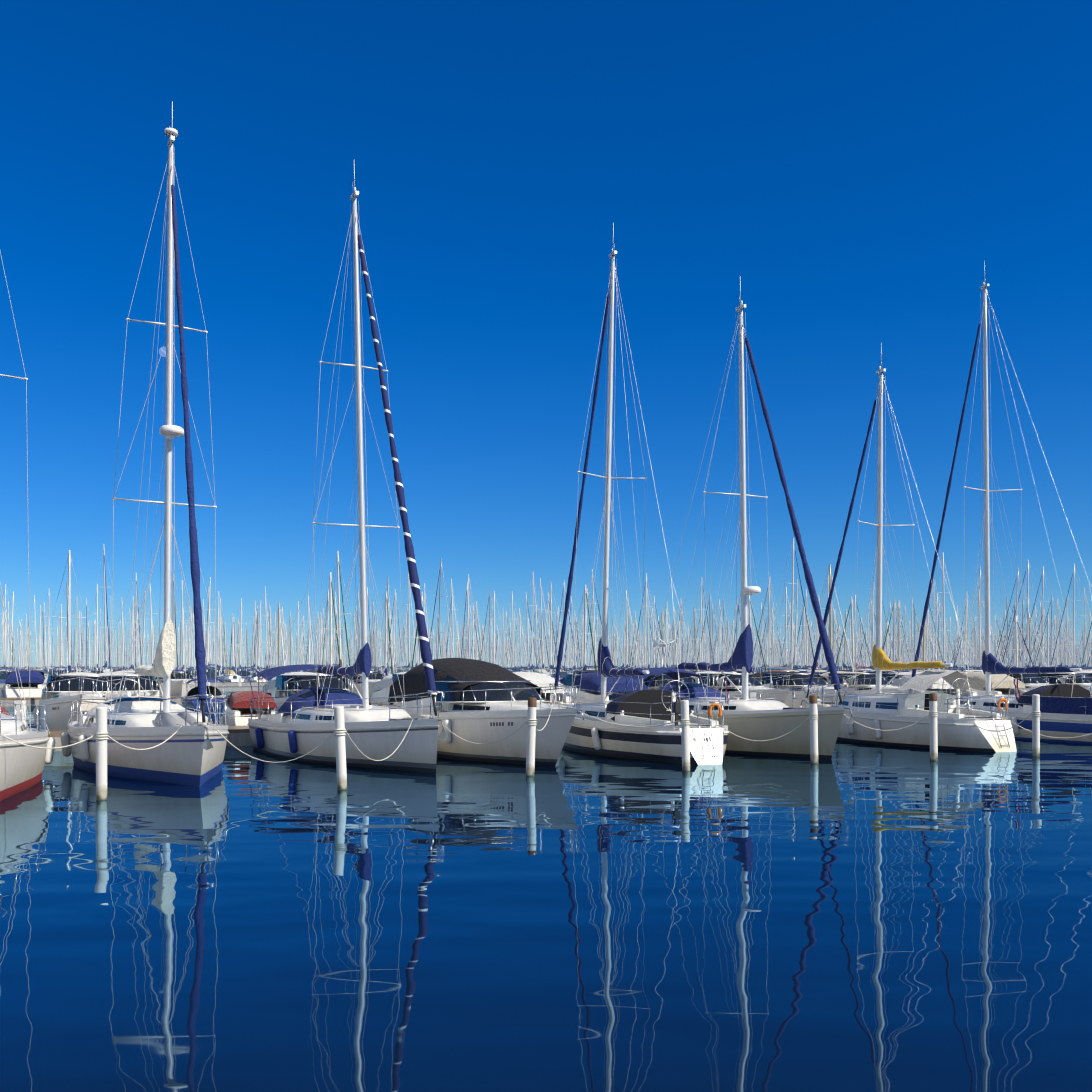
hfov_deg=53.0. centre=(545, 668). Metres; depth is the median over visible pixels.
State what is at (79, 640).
fleet
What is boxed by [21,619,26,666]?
fleet
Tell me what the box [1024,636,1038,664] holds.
sailboat
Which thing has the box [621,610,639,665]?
sailboat
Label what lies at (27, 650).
fleet
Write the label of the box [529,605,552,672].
sailboat
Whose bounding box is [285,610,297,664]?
fleet
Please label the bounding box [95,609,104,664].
fleet
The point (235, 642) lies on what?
fleet
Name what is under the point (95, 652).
fleet
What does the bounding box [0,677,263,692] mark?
pontoon
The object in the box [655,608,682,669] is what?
sailboat
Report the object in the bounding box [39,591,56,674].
sailboat
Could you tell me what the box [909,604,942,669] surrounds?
sailboat
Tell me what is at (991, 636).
sailboat
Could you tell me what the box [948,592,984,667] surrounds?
sailboat
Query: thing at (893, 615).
sailboat
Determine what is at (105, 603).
sailboat
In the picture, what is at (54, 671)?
fleet motor
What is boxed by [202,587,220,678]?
sailboat
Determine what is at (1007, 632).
sailboat
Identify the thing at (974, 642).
sailboat
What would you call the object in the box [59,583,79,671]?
sailboat
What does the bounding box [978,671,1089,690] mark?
motorboat
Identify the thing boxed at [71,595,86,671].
sailboat
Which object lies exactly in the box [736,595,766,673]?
sailboat
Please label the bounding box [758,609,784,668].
sailboat
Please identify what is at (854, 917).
harbour water
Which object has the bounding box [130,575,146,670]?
sailboat
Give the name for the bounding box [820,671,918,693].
motorboat
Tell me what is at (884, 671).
motorboat
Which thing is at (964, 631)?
sailboat
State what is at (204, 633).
sailboat
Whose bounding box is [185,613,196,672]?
fleet
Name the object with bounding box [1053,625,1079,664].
sailboat
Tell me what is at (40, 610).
sailboat
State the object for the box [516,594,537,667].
sailboat
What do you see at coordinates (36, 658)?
sailboat
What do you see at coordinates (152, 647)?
sailboat
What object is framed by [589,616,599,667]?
sailboat
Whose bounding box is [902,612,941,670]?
sailboat
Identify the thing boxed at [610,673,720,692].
motorboat
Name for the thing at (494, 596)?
sailboat
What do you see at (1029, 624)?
sailboat
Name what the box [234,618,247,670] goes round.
fleet
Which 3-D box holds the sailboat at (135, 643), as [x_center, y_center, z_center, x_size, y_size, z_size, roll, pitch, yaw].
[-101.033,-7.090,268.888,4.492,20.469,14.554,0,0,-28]
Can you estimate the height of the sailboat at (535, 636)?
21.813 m
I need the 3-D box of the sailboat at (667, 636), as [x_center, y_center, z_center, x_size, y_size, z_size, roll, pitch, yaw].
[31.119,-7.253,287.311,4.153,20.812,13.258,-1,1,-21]
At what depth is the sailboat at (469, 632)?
251.62 m
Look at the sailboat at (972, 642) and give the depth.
330.05 m
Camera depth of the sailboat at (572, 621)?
236.66 m
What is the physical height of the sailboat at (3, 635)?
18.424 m
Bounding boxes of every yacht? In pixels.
[0,252,54,800]
[61,102,228,786]
[247,165,446,773]
[549,223,728,764]
[611,280,853,758]
[800,359,1019,751]
[905,261,1091,743]
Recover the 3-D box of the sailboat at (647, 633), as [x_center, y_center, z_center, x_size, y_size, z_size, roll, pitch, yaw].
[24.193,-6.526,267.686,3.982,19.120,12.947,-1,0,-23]
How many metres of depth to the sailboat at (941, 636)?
279.06 m
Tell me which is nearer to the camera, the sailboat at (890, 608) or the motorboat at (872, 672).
the motorboat at (872, 672)
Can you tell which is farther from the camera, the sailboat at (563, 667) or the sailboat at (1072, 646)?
the sailboat at (1072, 646)
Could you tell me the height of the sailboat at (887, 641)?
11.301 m
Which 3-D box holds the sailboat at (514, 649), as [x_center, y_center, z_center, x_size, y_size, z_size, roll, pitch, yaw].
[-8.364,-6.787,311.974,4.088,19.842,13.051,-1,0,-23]
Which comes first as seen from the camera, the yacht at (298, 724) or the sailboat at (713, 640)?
the yacht at (298, 724)
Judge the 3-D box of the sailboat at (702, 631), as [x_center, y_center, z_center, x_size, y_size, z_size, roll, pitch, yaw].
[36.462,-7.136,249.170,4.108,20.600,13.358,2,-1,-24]
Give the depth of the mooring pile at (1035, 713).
31.85 m
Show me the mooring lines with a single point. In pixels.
(478, 743)
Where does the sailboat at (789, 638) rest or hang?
on the harbour water
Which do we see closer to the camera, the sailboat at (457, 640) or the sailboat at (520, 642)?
the sailboat at (520, 642)
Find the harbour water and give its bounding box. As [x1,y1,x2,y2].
[0,691,1091,1091]
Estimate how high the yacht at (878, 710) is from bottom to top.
14.650 m
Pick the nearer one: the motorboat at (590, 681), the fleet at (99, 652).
the motorboat at (590, 681)
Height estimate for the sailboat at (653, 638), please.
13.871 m
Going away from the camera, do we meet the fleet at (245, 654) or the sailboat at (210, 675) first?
the sailboat at (210, 675)
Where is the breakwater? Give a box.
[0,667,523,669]
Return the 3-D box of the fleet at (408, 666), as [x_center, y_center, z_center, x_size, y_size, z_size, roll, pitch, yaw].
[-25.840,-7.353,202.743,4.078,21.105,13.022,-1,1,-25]
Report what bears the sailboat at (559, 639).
on the harbour water
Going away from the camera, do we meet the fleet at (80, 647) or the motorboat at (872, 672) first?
the motorboat at (872, 672)
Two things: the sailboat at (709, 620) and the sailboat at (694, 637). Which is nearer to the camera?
the sailboat at (709, 620)
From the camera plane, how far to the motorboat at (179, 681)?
81.29 m
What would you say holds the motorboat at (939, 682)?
on the harbour water
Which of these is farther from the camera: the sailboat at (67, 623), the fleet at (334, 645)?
the fleet at (334, 645)
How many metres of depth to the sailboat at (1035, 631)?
273.97 m
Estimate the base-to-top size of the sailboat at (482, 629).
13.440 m
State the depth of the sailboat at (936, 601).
178.89 m
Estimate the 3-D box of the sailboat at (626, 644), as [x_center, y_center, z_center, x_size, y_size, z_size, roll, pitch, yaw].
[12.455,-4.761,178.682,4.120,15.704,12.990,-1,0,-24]
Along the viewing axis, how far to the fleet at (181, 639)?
293.97 m
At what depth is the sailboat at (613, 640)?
283.19 m
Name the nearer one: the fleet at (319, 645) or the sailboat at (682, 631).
the sailboat at (682, 631)
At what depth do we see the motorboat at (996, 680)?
55.59 m
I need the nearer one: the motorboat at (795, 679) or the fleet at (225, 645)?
the motorboat at (795, 679)
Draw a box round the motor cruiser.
[387,658,583,765]
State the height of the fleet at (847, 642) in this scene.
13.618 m
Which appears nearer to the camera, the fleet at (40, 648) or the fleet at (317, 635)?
the fleet at (317, 635)
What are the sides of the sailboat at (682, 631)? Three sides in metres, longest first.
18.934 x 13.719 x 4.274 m
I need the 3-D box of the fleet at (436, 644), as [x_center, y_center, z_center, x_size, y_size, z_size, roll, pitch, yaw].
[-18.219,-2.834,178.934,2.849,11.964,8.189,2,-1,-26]
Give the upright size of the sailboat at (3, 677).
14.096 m
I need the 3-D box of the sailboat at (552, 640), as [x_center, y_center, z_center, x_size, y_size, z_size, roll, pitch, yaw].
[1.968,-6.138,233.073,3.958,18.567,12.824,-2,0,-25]
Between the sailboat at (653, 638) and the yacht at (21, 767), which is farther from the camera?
the sailboat at (653, 638)
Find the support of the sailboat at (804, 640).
on the harbour water
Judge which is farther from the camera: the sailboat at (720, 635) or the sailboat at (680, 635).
the sailboat at (720, 635)
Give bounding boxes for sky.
[0,0,1091,666]
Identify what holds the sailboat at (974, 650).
on the harbour water
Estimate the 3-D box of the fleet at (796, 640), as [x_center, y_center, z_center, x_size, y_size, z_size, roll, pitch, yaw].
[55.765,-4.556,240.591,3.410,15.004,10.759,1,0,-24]
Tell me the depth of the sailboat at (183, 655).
184.82 m
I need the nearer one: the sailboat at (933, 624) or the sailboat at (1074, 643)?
the sailboat at (933, 624)
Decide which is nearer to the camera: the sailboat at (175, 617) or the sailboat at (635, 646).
the sailboat at (175, 617)
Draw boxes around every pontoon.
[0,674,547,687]
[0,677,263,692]
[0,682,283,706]
[14,691,924,750]
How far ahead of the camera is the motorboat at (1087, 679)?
59.83 m
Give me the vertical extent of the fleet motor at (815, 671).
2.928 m
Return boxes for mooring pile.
[94,707,108,799]
[334,706,346,789]
[526,697,536,775]
[680,700,689,770]
[809,695,818,763]
[929,693,937,760]
[1031,694,1040,756]
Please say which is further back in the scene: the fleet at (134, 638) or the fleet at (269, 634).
the fleet at (269, 634)
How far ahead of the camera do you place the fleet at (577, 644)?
364.82 m
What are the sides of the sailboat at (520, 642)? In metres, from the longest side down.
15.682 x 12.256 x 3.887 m
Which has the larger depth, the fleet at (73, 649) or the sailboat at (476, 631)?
the fleet at (73, 649)
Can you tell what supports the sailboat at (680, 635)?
on the harbour water
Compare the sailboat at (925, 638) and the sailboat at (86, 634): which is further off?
the sailboat at (925, 638)
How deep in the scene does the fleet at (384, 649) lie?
296.64 m
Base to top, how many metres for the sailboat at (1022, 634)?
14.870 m
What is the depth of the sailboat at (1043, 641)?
170.94 m
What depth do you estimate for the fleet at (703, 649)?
274.37 m
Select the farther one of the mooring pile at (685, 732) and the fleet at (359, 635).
the fleet at (359, 635)
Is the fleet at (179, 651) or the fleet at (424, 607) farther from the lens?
the fleet at (179, 651)
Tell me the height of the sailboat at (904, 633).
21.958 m
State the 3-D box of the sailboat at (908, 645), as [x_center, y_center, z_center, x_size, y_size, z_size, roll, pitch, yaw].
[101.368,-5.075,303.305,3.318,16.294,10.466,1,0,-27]
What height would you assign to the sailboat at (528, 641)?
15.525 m
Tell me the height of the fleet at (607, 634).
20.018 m
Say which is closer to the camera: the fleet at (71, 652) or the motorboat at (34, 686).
the motorboat at (34, 686)
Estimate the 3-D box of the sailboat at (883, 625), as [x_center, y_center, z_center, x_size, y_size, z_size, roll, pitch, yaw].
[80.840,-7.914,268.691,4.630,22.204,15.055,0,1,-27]
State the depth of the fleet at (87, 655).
321.13 m
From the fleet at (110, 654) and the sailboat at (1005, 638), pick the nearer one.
the sailboat at (1005, 638)
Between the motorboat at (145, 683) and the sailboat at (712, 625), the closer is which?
the motorboat at (145, 683)
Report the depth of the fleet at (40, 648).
258.32 m
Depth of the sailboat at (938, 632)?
229.69 m
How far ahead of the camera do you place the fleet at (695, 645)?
319.94 m
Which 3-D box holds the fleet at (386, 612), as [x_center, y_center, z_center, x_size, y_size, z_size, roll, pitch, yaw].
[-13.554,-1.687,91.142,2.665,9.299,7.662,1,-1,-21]
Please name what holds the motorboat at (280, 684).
on the harbour water
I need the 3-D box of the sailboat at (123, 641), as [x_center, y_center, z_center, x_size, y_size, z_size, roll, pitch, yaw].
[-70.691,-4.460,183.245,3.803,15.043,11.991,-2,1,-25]
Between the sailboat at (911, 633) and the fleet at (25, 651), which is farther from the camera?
the fleet at (25, 651)
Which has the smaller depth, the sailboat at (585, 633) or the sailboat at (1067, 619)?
the sailboat at (585, 633)
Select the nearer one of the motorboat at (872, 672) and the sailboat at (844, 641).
the motorboat at (872, 672)
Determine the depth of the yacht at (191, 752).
26.38 m
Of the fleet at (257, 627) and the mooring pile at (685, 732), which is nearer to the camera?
the mooring pile at (685, 732)
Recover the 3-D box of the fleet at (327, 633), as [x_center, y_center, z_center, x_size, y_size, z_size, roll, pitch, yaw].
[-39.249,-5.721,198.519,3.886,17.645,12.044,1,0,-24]
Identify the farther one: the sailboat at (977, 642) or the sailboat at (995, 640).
the sailboat at (995, 640)
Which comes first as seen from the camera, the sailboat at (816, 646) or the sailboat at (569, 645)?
the sailboat at (816, 646)
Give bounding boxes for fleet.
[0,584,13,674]
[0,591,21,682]
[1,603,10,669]
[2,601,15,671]
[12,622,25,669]
[16,629,26,668]
[20,620,31,668]
[21,607,33,668]
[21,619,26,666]
[22,626,34,669]
[24,631,35,669]
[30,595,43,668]
[35,618,46,668]
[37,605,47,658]
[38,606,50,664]
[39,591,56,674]
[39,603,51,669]
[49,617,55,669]
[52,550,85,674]
[53,604,66,674]
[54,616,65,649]
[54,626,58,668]
[55,619,65,669]
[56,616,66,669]
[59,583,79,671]
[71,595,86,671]
[71,626,78,668]
[71,637,75,668]
[73,611,83,669]
[74,615,87,671]
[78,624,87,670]
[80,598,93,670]
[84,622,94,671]
[84,623,94,672]
[84,638,88,671]
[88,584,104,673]
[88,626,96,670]
[90,621,98,669]
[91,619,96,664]
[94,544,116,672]
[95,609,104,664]
[95,631,104,670]
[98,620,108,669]
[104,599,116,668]
[107,625,116,668]
[113,630,119,669]
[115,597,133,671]
[117,620,126,667]
[120,624,125,666]
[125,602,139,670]
[125,608,130,665]
[126,607,139,669]
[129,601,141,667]
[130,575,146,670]
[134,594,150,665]
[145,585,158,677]
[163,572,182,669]
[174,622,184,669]
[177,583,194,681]
[177,632,181,669]
[178,610,188,664]
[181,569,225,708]
[182,608,196,678]
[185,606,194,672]
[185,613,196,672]
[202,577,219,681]
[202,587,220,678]
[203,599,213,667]
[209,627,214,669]
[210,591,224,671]
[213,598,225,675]
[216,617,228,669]
[220,628,231,672]
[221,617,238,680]
[221,636,227,670]
[222,619,229,671]
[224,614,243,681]
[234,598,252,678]
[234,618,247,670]
[234,624,238,665]
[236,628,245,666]
[243,635,246,666]
[247,603,260,673]
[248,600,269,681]
[248,619,254,663]
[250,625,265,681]
[252,603,264,672]
[256,611,264,670]
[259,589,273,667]
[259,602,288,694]
[264,614,271,666]
[265,608,274,667]
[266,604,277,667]
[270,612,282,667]
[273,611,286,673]
[277,607,288,665]
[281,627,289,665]
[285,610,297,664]
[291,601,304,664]
[298,620,307,663]
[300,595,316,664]
[300,616,307,659]
[304,626,315,660]
[311,617,322,661]
[314,622,322,661]
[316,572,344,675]
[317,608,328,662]
[318,614,326,664]
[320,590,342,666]
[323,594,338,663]
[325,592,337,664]
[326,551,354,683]
[332,613,343,663]
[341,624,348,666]
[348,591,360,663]
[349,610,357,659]
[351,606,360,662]
[355,618,360,656]
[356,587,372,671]
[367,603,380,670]
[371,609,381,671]
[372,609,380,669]
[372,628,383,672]
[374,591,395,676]
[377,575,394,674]
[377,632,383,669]
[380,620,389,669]
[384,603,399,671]
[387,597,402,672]
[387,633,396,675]
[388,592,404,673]
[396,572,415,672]
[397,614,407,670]
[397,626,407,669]
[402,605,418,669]
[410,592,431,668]
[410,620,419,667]
[417,583,429,647]
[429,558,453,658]
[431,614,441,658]
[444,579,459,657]
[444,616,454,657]
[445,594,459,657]
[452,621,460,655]
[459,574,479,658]
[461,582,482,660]
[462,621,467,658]
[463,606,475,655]
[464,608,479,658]
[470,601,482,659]
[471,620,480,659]
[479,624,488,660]
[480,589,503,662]
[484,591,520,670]
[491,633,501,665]
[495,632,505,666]
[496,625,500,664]
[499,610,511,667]
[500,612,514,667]
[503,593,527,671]
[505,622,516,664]
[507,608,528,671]
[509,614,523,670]
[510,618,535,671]
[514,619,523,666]
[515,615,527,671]
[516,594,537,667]
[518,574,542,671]
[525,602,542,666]
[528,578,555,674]
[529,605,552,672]
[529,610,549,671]
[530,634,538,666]
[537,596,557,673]
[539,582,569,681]
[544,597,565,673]
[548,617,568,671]
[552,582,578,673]
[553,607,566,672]
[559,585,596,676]
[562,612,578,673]
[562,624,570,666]
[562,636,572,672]
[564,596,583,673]
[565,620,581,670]
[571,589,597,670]
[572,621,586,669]
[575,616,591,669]
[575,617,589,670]
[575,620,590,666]
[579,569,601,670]
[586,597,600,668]
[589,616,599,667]
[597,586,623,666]
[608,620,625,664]
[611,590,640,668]
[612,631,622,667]
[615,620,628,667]
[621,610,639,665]
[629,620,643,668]
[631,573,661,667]
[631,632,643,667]
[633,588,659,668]
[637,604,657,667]
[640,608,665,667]
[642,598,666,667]
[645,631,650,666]
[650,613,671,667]
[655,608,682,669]
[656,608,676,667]
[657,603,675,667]
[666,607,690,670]
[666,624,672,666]
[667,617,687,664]
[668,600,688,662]
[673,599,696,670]
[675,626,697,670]
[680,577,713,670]
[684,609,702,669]
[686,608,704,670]
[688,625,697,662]
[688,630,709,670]
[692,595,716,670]
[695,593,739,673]
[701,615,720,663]
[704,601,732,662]
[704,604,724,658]
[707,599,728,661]
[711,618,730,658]
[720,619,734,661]
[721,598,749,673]
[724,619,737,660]
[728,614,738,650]
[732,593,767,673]
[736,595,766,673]
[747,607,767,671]
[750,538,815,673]
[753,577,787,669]
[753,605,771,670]
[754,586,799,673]
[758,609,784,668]
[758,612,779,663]
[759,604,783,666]
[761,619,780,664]
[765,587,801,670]
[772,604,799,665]
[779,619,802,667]
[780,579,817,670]
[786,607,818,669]
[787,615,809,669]
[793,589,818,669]
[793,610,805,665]
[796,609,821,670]
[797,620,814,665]
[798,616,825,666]
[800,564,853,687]
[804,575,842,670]
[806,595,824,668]
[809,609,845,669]
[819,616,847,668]
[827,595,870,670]
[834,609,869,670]
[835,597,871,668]
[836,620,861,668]
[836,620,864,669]
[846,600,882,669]
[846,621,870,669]
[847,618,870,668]
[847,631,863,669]
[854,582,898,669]
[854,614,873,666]
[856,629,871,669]
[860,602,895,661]
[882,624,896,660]
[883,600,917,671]
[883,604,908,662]
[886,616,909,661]
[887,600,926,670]
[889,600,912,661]
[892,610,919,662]
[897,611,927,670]
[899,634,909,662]
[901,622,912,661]
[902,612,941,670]
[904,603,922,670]
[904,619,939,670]
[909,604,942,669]
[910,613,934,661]
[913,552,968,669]
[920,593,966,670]
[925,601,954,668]
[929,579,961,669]
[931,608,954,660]
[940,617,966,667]
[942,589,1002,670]
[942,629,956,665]
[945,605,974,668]
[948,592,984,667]
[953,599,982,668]
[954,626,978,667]
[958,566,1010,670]
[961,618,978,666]
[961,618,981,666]
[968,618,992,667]
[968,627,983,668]
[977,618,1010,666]
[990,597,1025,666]
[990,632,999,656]
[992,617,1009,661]
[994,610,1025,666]
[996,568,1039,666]
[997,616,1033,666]
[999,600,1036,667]
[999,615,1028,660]
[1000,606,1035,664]
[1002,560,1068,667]
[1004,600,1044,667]
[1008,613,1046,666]
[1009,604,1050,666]
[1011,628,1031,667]
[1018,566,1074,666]
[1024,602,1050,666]
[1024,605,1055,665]
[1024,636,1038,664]
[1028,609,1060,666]
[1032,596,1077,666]
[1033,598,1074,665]
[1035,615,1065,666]
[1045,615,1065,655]
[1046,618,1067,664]
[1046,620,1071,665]
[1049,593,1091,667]
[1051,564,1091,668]
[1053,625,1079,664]
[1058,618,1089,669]
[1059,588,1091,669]
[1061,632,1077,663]
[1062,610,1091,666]
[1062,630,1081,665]
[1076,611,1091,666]
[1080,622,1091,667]
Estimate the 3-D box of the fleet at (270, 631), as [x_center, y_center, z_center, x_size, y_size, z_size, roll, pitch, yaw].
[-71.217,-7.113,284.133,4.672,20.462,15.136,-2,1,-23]
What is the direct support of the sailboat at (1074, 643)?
on the harbour water
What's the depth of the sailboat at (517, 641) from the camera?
296.96 m
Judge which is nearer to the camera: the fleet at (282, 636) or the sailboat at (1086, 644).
the sailboat at (1086, 644)
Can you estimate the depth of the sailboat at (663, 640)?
245.78 m
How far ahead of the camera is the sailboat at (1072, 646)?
332.38 m
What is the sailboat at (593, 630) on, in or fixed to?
on the harbour water
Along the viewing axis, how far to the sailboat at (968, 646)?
232.86 m
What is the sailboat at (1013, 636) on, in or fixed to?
on the harbour water
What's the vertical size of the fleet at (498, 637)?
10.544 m
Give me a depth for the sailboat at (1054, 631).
382.37 m
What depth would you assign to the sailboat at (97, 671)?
196.97 m
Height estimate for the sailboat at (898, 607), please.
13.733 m
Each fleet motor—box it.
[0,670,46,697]
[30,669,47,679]
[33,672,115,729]
[46,669,57,674]
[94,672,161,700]
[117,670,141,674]
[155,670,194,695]
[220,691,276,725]
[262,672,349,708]
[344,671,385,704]
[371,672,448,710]
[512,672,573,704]
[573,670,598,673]
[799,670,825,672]
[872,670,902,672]
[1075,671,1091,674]
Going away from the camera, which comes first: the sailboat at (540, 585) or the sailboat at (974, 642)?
the sailboat at (540, 585)
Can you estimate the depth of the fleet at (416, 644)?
176.49 m
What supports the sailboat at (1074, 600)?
on the harbour water
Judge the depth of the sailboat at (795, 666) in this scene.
166.57 m
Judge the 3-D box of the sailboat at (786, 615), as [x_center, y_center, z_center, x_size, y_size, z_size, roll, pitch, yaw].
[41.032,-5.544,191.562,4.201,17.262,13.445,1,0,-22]
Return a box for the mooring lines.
[1,706,1091,762]
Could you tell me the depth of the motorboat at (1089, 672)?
63.40 m
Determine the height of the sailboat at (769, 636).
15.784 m
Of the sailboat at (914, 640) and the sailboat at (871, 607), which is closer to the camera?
the sailboat at (871, 607)
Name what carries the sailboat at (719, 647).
on the harbour water
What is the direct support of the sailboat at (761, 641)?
on the harbour water
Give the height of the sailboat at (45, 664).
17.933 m
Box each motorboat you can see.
[550,672,647,703]
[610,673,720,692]
[691,671,793,702]
[753,671,859,707]
[771,670,808,688]
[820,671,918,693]
[839,670,895,673]
[844,671,976,697]
[959,671,1026,695]
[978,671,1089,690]
[1037,672,1091,693]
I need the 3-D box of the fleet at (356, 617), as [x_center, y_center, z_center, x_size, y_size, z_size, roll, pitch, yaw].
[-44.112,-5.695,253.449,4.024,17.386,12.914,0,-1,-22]
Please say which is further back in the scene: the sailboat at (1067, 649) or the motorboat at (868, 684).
the sailboat at (1067, 649)
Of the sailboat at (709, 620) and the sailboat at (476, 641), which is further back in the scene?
the sailboat at (476, 641)
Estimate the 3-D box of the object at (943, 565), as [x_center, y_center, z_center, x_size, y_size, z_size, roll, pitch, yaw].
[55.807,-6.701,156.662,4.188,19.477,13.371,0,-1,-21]
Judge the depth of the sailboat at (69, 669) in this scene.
72.19 m
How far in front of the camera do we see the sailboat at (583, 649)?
301.23 m
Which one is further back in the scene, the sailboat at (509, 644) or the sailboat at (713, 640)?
the sailboat at (509, 644)
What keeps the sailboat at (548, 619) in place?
on the harbour water
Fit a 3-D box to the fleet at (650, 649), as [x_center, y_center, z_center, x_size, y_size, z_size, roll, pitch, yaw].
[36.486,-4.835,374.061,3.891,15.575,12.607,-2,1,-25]
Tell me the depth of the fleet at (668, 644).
400.61 m
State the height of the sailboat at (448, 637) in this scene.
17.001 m
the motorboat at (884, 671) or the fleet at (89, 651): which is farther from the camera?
the fleet at (89, 651)
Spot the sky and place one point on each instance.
(858, 166)
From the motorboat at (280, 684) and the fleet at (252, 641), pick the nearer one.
the motorboat at (280, 684)
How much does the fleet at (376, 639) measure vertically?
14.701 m
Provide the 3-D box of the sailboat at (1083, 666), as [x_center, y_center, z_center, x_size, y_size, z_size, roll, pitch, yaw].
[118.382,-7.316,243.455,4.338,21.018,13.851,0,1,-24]
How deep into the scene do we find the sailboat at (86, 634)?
213.35 m
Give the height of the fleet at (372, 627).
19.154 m

